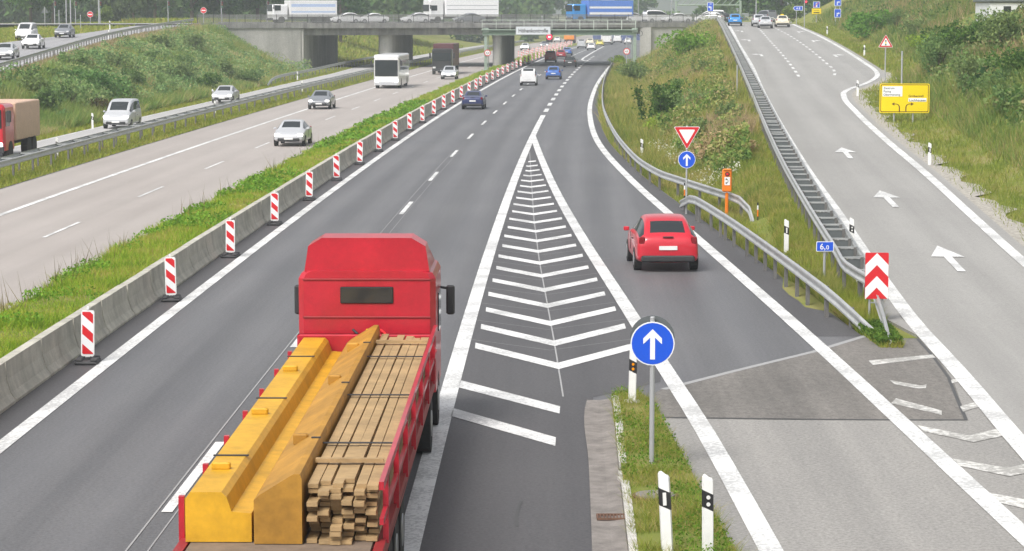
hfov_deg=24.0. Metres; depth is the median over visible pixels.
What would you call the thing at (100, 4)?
lamp post
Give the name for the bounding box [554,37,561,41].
car
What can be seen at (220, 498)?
steel beam
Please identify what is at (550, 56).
van
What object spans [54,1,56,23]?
lamp post
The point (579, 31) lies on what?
gantry
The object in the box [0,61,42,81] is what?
shrub
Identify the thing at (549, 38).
led sign
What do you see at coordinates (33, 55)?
guardrail
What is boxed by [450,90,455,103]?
traffic beacon
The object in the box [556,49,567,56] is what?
car
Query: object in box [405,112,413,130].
traffic beacon
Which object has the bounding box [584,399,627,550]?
gutter channel
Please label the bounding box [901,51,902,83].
bare pole
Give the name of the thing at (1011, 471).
worn road markings
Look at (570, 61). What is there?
car
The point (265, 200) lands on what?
barrier segment
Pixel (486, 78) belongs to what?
traffic beacon
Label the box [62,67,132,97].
shrub
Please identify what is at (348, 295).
rear window
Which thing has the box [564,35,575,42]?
lorry
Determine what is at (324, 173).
barrier segment
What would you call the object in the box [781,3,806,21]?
tree
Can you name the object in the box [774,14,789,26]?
car
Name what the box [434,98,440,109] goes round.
barrier segment
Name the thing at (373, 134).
barrier segment
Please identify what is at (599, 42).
car
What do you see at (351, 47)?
bank grass
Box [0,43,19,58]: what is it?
car
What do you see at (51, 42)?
road
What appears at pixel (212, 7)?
tree
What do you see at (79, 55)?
shrub
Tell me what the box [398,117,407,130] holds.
barrier segment
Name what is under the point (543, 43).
car
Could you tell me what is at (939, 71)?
hill brush
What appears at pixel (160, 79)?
shrub
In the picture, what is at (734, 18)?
car
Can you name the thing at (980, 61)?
shrub
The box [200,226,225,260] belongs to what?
barrier segment
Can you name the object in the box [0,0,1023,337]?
ground
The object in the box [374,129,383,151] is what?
traffic beacon
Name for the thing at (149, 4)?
tree
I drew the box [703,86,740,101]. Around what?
shrub
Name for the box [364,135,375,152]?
barrier segment
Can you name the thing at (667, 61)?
shrub
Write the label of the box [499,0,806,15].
sky
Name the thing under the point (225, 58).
shrub
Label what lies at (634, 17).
car
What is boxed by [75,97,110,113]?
shrub
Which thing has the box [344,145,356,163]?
barrier segment
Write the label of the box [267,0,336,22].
lorry
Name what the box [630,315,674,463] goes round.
arrow sign
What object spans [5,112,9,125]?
side window
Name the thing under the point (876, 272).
chevron board
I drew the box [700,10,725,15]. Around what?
van
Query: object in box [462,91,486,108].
car
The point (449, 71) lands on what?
car
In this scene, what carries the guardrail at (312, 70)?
on the ground at (814, 300)
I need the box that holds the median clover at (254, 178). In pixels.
[0,99,429,324]
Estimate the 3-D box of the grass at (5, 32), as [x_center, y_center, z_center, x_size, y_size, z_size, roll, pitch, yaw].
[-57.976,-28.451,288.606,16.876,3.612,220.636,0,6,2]
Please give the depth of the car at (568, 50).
420.86 m
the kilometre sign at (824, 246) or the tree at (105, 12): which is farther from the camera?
the tree at (105, 12)
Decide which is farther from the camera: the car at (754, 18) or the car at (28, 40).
the car at (754, 18)
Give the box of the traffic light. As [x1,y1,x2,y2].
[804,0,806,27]
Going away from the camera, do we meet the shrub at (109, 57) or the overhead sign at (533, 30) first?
the shrub at (109, 57)
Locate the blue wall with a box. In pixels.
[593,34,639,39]
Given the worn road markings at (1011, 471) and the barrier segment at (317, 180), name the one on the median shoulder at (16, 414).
the barrier segment at (317, 180)
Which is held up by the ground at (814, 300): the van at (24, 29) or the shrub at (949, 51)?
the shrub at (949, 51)
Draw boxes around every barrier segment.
[0,339,50,401]
[0,362,15,413]
[32,319,80,375]
[65,301,109,349]
[94,285,134,333]
[120,270,157,315]
[143,257,177,299]
[165,246,195,285]
[182,235,211,272]
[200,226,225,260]
[215,217,241,245]
[230,209,254,239]
[244,201,266,230]
[257,194,270,221]
[268,188,288,213]
[279,181,297,207]
[290,176,305,200]
[298,171,315,190]
[307,166,323,188]
[315,161,331,182]
[324,157,333,176]
[331,152,345,172]
[339,149,351,168]
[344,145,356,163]
[352,141,364,156]
[358,138,369,155]
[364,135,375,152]
[369,132,375,147]
[380,126,390,141]
[385,124,392,138]
[394,119,402,133]
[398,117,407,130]
[411,110,418,123]
[415,108,419,120]
[423,105,428,116]
[424,103,431,114]
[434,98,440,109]
[438,97,441,107]
[446,93,450,103]
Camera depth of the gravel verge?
98.15 m
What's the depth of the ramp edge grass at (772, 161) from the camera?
85.52 m
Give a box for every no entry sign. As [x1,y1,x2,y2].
[87,11,92,24]
[201,7,206,21]
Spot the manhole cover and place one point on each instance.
(642, 494)
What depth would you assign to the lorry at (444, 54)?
293.20 m
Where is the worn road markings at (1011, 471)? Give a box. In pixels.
[869,354,1023,507]
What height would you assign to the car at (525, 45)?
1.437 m
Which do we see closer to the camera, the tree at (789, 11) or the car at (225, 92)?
the car at (225, 92)
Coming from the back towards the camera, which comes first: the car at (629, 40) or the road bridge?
the car at (629, 40)
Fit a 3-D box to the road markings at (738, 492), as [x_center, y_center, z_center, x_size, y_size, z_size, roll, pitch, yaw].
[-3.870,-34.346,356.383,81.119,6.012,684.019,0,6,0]
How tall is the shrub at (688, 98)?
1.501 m
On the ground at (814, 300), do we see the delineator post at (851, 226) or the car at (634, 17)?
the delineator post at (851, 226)
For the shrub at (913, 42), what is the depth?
202.89 m
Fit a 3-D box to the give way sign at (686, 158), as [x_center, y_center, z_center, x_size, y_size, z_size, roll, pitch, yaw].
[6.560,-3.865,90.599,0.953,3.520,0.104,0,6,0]
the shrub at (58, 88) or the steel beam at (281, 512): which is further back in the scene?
the shrub at (58, 88)
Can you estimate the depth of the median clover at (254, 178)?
98.84 m
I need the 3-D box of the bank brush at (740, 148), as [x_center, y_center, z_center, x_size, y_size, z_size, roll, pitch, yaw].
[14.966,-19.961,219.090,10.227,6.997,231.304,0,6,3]
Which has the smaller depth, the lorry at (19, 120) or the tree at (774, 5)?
the lorry at (19, 120)
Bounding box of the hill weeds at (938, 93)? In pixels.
[812,0,1023,167]
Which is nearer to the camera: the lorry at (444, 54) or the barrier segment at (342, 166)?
the barrier segment at (342, 166)
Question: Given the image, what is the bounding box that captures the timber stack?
[307,334,429,544]
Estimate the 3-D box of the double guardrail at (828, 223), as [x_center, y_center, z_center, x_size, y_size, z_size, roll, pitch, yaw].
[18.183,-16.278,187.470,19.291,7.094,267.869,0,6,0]
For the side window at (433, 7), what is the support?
in the lorry at (456, 7)
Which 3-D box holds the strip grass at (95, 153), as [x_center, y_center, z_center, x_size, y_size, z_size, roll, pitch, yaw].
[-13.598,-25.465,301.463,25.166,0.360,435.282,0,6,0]
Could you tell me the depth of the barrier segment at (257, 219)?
85.04 m
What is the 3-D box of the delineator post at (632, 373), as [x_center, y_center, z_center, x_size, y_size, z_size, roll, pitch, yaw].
[2.320,1.966,46.355,0.338,1.130,0.338,1,6,0]
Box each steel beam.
[185,338,340,541]
[254,325,379,543]
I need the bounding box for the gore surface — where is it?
[419,143,660,550]
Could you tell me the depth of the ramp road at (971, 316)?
82.76 m
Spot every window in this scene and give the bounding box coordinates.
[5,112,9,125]
[275,5,280,10]
[340,287,392,303]
[400,59,408,70]
[431,5,436,10]
[438,287,440,330]
[1004,6,1010,11]
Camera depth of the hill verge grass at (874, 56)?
115.18 m
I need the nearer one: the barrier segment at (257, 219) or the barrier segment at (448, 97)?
the barrier segment at (257, 219)
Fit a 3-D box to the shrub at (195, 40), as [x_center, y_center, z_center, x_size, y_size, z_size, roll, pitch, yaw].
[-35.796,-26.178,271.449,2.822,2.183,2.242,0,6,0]
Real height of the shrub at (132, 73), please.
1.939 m
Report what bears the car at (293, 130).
on the opposite carriageway
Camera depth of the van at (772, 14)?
362.00 m
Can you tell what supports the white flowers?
on the ground at (814, 300)
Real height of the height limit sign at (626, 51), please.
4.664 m
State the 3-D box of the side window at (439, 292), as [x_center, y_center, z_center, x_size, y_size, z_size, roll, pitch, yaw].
[-1.344,0.618,44.563,0.030,0.700,0.900,0,6,1]
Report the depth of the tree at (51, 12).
392.78 m
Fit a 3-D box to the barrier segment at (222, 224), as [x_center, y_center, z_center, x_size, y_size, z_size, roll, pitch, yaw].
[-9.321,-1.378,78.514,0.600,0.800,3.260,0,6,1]
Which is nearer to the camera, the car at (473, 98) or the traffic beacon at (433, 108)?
the traffic beacon at (433, 108)
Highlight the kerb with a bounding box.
[612,395,637,550]
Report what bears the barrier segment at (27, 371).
on the median shoulder at (16, 414)
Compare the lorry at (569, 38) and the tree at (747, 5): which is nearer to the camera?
the tree at (747, 5)
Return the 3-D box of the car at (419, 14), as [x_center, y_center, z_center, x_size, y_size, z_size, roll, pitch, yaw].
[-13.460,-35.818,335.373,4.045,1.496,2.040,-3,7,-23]
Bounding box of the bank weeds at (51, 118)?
[0,23,311,134]
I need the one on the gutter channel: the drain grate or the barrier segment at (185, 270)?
the drain grate
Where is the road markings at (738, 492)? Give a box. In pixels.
[0,24,1023,550]
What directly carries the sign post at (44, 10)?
on the ground at (814, 300)
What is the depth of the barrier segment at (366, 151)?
128.72 m
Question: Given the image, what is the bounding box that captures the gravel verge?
[852,70,1023,246]
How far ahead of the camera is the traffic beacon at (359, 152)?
120.00 m
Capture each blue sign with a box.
[707,2,713,19]
[834,0,840,24]
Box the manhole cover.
[632,490,678,500]
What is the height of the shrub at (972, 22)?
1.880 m
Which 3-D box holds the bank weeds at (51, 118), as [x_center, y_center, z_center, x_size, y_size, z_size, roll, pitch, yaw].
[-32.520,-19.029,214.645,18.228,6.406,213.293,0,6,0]
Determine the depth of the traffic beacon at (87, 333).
52.12 m
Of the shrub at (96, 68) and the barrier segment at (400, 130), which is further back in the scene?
the shrub at (96, 68)
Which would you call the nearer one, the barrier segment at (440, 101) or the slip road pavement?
the slip road pavement
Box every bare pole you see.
[736,65,737,88]
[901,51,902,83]
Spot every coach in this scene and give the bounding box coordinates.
[370,53,408,87]
[601,35,612,44]
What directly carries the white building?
on the ground at (814, 300)
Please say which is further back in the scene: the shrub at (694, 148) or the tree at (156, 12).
the tree at (156, 12)
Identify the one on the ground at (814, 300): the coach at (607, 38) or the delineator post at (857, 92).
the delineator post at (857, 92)
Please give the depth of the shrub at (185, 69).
221.45 m
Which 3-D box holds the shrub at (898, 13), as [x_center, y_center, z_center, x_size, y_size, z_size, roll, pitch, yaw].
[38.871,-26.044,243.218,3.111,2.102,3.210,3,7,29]
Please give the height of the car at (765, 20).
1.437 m
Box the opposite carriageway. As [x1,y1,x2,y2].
[0,35,592,308]
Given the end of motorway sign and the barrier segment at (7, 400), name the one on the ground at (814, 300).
the end of motorway sign
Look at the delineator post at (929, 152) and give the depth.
103.07 m
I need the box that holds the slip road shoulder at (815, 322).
[592,76,860,335]
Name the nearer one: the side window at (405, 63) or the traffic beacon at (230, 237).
the traffic beacon at (230, 237)
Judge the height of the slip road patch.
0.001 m
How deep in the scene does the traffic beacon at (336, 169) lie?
108.67 m
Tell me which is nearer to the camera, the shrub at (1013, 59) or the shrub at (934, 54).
the shrub at (1013, 59)
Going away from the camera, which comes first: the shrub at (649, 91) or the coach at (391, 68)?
the shrub at (649, 91)
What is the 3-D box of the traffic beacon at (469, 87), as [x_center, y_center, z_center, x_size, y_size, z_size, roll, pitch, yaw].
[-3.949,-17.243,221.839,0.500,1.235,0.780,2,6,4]
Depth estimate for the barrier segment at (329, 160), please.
111.19 m
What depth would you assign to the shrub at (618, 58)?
343.49 m
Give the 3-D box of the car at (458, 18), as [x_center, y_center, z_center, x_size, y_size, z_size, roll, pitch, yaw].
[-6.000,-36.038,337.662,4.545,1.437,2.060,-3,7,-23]
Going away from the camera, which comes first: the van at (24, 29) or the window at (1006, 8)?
the window at (1006, 8)
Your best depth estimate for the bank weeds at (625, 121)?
120.21 m
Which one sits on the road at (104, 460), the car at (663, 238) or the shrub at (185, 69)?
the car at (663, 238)
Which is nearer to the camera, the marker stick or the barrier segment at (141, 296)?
the barrier segment at (141, 296)
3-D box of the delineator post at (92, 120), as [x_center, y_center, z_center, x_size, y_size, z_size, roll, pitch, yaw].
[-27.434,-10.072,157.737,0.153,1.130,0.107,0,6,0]
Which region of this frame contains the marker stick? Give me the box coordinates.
[757,202,758,219]
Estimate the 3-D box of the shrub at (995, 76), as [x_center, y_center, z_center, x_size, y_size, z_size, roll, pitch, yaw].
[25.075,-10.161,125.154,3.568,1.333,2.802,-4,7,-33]
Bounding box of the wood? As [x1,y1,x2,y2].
[0,0,811,42]
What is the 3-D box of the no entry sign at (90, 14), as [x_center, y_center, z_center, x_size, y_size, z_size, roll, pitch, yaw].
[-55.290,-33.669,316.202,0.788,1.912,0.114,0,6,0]
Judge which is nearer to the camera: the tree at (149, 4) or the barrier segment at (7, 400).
the barrier segment at (7, 400)
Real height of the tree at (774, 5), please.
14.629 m
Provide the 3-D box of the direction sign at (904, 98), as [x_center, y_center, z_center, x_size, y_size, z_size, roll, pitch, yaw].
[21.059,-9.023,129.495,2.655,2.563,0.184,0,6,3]
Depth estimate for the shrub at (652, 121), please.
143.84 m
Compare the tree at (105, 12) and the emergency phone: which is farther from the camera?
the tree at (105, 12)
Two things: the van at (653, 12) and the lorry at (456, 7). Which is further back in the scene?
the van at (653, 12)
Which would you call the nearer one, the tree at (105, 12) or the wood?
the tree at (105, 12)
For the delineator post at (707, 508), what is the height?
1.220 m
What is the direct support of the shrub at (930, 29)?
on the ground at (814, 300)
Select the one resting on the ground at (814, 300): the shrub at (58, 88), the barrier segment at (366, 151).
the shrub at (58, 88)
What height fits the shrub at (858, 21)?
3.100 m
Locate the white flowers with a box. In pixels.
[650,133,740,184]
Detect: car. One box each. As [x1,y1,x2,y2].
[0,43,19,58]
[22,34,44,48]
[54,24,74,36]
[212,85,239,102]
[273,119,311,145]
[308,90,335,108]
[332,13,359,22]
[359,13,389,22]
[401,12,430,22]
[440,66,457,78]
[452,13,485,22]
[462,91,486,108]
[520,43,529,49]
[540,41,548,46]
[545,66,562,78]
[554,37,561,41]
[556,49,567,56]
[563,47,572,55]
[563,56,577,66]
[586,38,594,44]
[587,43,595,49]
[596,40,604,45]
[621,13,641,20]
[624,38,631,43]
[624,213,697,269]
[660,13,691,20]
[695,12,724,20]
[721,13,729,21]
[727,14,742,25]
[750,14,763,25]
[757,16,772,27]
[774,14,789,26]
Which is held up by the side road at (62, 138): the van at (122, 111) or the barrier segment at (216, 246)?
the van at (122, 111)
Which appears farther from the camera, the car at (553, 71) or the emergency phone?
the car at (553, 71)
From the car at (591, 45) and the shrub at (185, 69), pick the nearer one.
the shrub at (185, 69)
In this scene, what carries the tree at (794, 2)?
on the ground at (814, 300)
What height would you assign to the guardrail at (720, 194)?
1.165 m
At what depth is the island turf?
37.87 m
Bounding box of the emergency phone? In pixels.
[722,169,731,214]
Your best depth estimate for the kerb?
36.85 m
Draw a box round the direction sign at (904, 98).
[879,83,929,121]
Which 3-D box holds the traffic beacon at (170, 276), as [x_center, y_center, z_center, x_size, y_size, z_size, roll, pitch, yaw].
[-8.983,0.046,63.465,0.500,1.235,0.780,-1,6,-4]
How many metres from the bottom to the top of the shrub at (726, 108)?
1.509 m
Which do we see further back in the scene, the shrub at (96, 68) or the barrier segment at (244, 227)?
the shrub at (96, 68)
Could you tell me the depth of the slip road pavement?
38.94 m
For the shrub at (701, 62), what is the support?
on the ground at (814, 300)
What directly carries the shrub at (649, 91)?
on the ground at (814, 300)
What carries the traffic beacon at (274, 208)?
on the median shoulder at (16, 414)
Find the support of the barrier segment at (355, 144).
on the median shoulder at (16, 414)
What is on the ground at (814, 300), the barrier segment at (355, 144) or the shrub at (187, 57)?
the shrub at (187, 57)
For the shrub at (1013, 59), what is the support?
on the ground at (814, 300)
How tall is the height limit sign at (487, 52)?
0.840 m
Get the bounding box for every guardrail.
[0,18,193,71]
[0,40,523,177]
[267,56,373,85]
[602,63,753,220]
[679,195,872,329]
[717,17,890,344]
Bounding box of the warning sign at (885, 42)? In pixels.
[879,35,892,80]
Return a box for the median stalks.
[0,96,418,310]
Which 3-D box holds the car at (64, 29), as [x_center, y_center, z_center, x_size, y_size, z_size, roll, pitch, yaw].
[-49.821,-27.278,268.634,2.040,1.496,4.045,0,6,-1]
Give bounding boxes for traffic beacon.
[74,306,100,364]
[161,254,181,301]
[220,217,240,257]
[266,190,282,225]
[302,170,315,200]
[331,153,341,180]
[354,140,364,164]
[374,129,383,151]
[391,121,399,140]
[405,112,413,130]
[418,105,425,122]
[430,100,436,115]
[440,94,446,109]
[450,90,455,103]
[458,85,462,98]
[467,82,470,90]
[473,79,478,90]
[479,75,482,86]
[485,73,488,83]
[491,70,494,80]
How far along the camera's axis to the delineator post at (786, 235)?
73.68 m
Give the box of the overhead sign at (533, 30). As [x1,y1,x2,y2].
[516,26,550,34]
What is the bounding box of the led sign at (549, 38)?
[546,34,552,41]
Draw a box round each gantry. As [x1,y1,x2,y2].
[481,16,642,70]
[675,0,741,15]
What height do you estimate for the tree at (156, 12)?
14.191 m
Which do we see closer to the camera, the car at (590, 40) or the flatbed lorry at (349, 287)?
the flatbed lorry at (349, 287)
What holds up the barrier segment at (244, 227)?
on the median shoulder at (16, 414)
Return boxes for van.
[15,22,37,39]
[103,98,141,127]
[520,68,538,84]
[545,51,557,61]
[577,39,586,47]
[613,35,621,42]
[643,10,667,20]
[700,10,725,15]
[758,10,776,21]
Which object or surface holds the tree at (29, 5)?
on the ground at (814, 300)
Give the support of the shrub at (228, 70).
on the ground at (814, 300)
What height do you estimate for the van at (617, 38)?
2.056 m
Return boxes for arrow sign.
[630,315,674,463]
[793,6,802,24]
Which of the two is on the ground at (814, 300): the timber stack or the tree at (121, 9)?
the tree at (121, 9)
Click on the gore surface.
(488, 479)
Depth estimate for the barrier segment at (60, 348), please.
51.72 m
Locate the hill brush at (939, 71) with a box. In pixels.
[830,0,1023,127]
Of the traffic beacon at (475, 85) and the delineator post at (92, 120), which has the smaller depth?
the delineator post at (92, 120)
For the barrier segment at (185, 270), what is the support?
on the median shoulder at (16, 414)
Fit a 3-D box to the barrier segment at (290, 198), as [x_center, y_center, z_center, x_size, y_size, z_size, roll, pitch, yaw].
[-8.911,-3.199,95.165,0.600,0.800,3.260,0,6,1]
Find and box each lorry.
[0,99,39,156]
[173,233,454,550]
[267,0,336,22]
[423,0,498,22]
[429,43,458,73]
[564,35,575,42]
[565,0,632,20]
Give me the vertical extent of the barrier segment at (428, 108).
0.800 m
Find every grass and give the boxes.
[0,21,170,42]
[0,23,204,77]
[0,47,492,187]
[0,49,556,357]
[14,67,349,145]
[121,17,463,63]
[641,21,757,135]
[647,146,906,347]
[717,23,875,307]
[797,15,1023,240]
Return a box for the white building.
[973,0,1023,20]
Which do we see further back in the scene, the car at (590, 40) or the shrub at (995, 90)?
the car at (590, 40)
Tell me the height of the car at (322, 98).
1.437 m
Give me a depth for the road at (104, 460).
59.80 m
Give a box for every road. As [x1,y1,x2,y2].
[0,25,184,70]
[0,40,859,550]
[0,45,483,156]
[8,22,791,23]
[726,23,1023,433]
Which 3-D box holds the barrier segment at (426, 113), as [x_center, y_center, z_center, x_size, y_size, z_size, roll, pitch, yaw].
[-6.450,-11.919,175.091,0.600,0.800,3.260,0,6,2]
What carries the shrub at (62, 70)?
on the ground at (814, 300)
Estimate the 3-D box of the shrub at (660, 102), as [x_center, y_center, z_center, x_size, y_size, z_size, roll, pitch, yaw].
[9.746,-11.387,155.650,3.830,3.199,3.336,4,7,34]
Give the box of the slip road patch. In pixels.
[648,337,963,418]
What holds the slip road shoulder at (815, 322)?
on the road at (104, 460)
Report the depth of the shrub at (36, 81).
167.60 m
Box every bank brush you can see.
[0,20,312,116]
[630,16,751,176]
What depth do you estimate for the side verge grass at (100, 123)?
194.99 m
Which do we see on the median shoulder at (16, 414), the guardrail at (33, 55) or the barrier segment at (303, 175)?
the barrier segment at (303, 175)
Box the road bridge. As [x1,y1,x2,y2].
[193,14,753,68]
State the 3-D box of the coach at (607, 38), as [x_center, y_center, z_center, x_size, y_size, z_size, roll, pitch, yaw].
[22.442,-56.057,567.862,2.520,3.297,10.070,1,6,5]
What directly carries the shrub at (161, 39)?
on the ground at (814, 300)
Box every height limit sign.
[484,50,490,55]
[623,36,629,62]
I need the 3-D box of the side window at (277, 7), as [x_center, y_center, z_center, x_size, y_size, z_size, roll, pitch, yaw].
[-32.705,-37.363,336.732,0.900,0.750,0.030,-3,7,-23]
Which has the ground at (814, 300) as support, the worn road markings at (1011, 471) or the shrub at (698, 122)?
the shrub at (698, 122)
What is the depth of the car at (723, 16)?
348.65 m
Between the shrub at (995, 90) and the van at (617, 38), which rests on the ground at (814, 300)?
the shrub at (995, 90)
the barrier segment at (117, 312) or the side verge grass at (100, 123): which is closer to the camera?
the barrier segment at (117, 312)
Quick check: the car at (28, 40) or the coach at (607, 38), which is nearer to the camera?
the car at (28, 40)
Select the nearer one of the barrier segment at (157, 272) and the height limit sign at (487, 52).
the barrier segment at (157, 272)
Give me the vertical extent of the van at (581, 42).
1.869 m
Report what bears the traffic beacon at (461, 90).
on the median shoulder at (16, 414)
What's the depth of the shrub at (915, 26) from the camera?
220.22 m
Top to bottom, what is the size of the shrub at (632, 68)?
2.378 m
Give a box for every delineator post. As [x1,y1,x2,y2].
[91,113,93,127]
[626,349,639,402]
[658,471,672,550]
[702,474,713,550]
[784,219,788,253]
[849,218,853,237]
[856,80,858,95]
[928,143,931,164]
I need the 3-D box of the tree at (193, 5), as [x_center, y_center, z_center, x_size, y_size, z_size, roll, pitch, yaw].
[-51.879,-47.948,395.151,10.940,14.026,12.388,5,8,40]
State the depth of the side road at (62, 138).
188.28 m
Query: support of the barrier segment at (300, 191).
on the median shoulder at (16, 414)
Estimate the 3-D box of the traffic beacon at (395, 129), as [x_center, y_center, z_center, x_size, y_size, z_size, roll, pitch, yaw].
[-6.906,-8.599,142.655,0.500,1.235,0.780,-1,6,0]
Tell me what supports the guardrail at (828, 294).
on the ground at (814, 300)
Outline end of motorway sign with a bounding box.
[812,2,820,21]
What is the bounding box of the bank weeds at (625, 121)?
[594,18,850,325]
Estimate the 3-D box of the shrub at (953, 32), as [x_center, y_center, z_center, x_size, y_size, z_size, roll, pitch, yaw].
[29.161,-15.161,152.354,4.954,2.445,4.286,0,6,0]
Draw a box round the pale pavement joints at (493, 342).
[125,152,865,550]
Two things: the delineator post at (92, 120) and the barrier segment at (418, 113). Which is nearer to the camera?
the delineator post at (92, 120)
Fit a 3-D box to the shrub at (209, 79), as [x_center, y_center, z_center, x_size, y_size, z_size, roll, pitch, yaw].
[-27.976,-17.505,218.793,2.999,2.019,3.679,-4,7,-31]
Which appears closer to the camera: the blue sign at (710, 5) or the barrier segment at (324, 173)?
the barrier segment at (324, 173)
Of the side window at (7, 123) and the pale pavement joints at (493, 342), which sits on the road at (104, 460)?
the pale pavement joints at (493, 342)
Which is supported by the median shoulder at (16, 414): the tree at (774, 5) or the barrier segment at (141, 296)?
the barrier segment at (141, 296)
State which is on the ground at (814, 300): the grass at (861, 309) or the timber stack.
the grass at (861, 309)
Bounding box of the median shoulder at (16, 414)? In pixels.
[0,56,544,438]
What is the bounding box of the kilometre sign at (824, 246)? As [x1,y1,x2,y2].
[816,241,833,275]
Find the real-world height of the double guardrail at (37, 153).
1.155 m
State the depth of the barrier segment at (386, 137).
141.69 m
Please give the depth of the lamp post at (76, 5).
335.88 m
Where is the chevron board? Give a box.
[865,253,888,315]
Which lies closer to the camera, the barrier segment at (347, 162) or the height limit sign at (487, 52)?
the barrier segment at (347, 162)
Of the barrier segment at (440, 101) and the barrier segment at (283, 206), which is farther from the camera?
the barrier segment at (440, 101)
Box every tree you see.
[3,0,69,21]
[41,0,91,22]
[90,0,146,21]
[96,4,113,21]
[132,0,165,18]
[139,0,178,18]
[181,0,214,18]
[202,0,260,16]
[236,0,284,19]
[308,0,371,41]
[736,0,790,16]
[749,0,807,15]
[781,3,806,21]
[783,0,811,7]
[799,0,831,12]
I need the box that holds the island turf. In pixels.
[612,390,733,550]
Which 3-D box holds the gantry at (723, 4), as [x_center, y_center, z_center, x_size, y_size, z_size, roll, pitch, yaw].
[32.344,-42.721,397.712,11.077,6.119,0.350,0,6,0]
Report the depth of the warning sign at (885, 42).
171.64 m
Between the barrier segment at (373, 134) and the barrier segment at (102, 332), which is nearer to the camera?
the barrier segment at (102, 332)
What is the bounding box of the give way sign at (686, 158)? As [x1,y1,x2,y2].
[674,126,699,213]
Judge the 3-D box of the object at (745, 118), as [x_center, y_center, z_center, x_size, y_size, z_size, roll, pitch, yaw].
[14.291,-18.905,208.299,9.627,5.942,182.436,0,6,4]
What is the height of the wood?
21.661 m
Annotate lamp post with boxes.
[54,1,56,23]
[75,1,77,22]
[99,1,101,23]
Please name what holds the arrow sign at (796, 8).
on the ground at (814, 300)
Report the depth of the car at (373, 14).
332.13 m
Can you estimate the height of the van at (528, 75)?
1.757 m
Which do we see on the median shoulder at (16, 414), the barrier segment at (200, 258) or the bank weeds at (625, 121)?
the barrier segment at (200, 258)
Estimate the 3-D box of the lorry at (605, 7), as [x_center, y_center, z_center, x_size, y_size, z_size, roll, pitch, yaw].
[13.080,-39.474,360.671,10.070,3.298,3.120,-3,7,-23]
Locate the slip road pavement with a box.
[665,360,1023,550]
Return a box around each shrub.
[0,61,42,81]
[18,70,49,97]
[30,84,61,111]
[41,67,76,77]
[44,77,104,107]
[56,49,90,65]
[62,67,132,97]
[71,64,111,75]
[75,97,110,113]
[101,52,138,69]
[114,75,137,97]
[118,67,145,84]
[136,47,168,62]
[140,70,181,91]
[145,33,176,49]
[150,57,199,78]
[172,54,194,65]
[183,33,204,48]
[188,72,223,87]
[191,54,227,69]
[214,58,243,78]
[233,67,264,81]
[607,55,632,62]
[615,61,655,79]
[631,75,687,120]
[642,85,664,94]
[643,116,674,128]
[654,29,716,56]
[661,59,674,67]
[664,89,710,108]
[670,77,689,83]
[681,115,710,137]
[689,56,717,72]
[689,130,758,158]
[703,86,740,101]
[712,99,745,119]
[842,9,891,38]
[879,7,910,24]
[902,15,930,35]
[905,34,937,48]
[915,29,959,72]
[920,24,959,46]
[935,40,973,63]
[938,21,1013,48]
[946,53,981,90]
[956,67,1020,91]
[959,55,1003,72]
[961,13,995,27]
[974,6,1023,49]
[982,46,1023,72]
[991,83,1023,109]
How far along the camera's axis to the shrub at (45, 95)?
161.11 m
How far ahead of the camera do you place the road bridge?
332.19 m
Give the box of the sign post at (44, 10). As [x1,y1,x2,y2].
[41,7,47,17]
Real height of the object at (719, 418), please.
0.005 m
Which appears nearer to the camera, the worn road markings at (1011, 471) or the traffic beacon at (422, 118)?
the worn road markings at (1011, 471)
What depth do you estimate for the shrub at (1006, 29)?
142.97 m
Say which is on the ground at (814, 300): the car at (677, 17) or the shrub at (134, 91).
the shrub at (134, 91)
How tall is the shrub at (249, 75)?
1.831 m
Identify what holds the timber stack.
on the flatbed lorry at (349, 287)
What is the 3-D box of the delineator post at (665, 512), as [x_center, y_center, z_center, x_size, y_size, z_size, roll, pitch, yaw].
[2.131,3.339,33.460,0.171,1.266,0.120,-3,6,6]
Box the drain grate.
[596,513,624,519]

